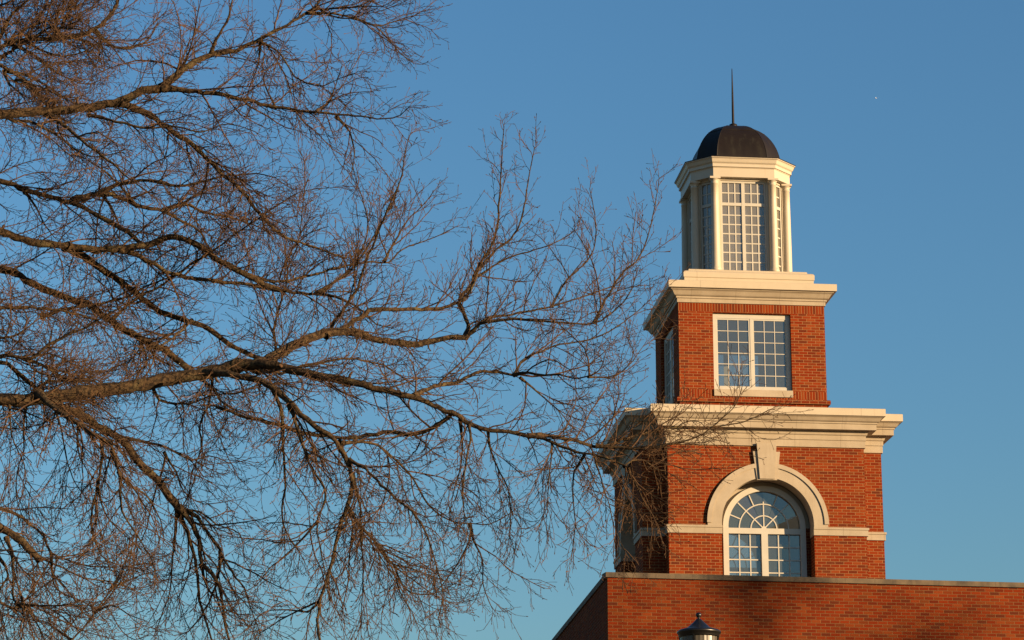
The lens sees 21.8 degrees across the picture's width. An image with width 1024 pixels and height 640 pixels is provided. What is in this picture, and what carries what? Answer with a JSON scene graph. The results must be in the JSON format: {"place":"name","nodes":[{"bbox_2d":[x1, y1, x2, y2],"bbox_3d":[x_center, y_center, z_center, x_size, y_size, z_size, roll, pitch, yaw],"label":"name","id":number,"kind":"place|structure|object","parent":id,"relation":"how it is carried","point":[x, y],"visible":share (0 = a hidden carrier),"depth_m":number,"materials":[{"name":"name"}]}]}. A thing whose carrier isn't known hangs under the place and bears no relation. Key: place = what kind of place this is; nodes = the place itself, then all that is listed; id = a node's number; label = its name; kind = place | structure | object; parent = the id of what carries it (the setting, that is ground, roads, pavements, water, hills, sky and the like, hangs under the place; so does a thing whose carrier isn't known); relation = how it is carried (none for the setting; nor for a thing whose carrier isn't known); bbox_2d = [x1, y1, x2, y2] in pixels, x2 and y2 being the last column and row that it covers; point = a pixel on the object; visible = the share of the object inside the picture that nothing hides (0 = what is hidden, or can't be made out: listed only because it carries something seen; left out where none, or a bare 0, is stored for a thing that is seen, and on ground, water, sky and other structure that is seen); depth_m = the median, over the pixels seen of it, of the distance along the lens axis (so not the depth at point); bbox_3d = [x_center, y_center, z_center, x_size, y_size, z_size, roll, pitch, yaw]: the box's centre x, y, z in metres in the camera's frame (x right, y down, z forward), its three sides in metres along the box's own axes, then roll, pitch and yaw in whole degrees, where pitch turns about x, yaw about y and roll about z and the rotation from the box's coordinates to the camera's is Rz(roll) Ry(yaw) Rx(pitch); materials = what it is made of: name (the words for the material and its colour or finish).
{"place":"outdoors","nodes":[
{"label":"outdoors","id":0,"kind":"place"},
{"bbox_2d":[0,0,1023,639],"label":"sky","id":1,"kind":"structure","parent":0,"point":[900,123],"materials":[{"name":"blue"}]},
{"bbox_2d":[552,572,1023,639],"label":"brick building","id":2,"kind":"structure","parent":0,"point":[729,607],"depth_m":54.93,"materials":[{"name":"red brick"}]},
{"bbox_2d":[594,73,902,578],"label":"brick tower","id":3,"kind":"structure","parent":2,"relation":"on","point":[805,499],"depth_m":62.37,"materials":[{"name":"red brick"}]},
{"bbox_2d":[664,327,673,403],"bbox_3d":[3.785,1.233,64.052,0.156,2.026,1.873,2,-15,-6],"label":"window frame","id":4,"kind":"structure","parent":3,"relation":"in","point":[669,336],"depth_m":64.47,"materials":[{"name":"white paint"}]},
{"bbox_2d":[689,197,691,268],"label":"lantern window","id":5,"kind":"structure","parent":3,"relation":"in","point":[690,197],"depth_m":65.57,"materials":[{"name":"glass"}]},
{"bbox_2d":[700,182,711,268],"bbox_3d":[4.726,-2.206,64.202,0.344,2.320,0.056,-12,-19,38],"label":"lantern window","id":6,"kind":"structure","parent":3,"relation":"in","point":[705,188],"depth_m":64.25,"materials":[{"name":"glass"}]},
{"bbox_2d":[718,351,760,386],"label":"window frame","id":7,"kind":"structure","parent":3,"relation":"in","point":[725,355],"depth_m":65.98,"materials":[{"name":"white paint"}]},
{"bbox_2d":[720,181,767,270],"bbox_3d":[5.587,-2.230,64.114,1.104,2.320,0.057,2,-15,-6],"label":"lantern window","id":8,"kind":"structure","parent":3,"relation":"in","point":[743,204],"depth_m":64.13,"materials":[{"name":"glass"}]},
{"bbox_2d":[729,534,760,575],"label":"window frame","id":9,"kind":"structure","parent":3,"relation":"in","point":[755,552],"depth_m":65.66,"materials":[{"name":"glass"}]},
{"bbox_2d":[713,313,792,397],"bbox_3d":[5.657,0.834,62.582,1.873,2.026,0.156,2,-15,-6],"label":"window frame","id":10,"kind":"structure","parent":3,"relation":"in","point":[754,391],"depth_m":62.63,"materials":[{"name":"white paint"}]},
{"bbox_2d":[723,486,806,576],"bbox_3d":[5.747,5.741,60.338,1.910,4.005,0.105,2,-15,-6],"label":"window frame","id":11,"kind":"structure","parent":3,"relation":"in","point":[763,531],"depth_m":60.54,"materials":[{"name":"white paint"}]},
{"bbox_2d":[776,185,782,271],"bbox_3d":[6.412,-2.161,64.369,0.056,2.320,0.344,-12,-19,38],"label":"lantern window","id":12,"kind":"structure","parent":3,"relation":"in","point":[778,192],"depth_m":64.49,"materials":[{"name":"glass"}]},
{"label":"ground","id":13,"kind":"structure","parent":0,"visible":0},
{"bbox_2d":[0,0,813,639],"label":"bare tree","id":14,"kind":"object","parent":13,"relation":"on","point":[68,406],"visible":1,"depth_m":26.38,"materials":[{"name":"brown plant"}]},
{"bbox_2d":[677,612,720,639],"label":"lamp post","id":15,"kind":"object","parent":13,"relation":"on","point":[698,628],"visible":1,"depth_m":23.24,"materials":[{"name":"black metal"}]}
]}

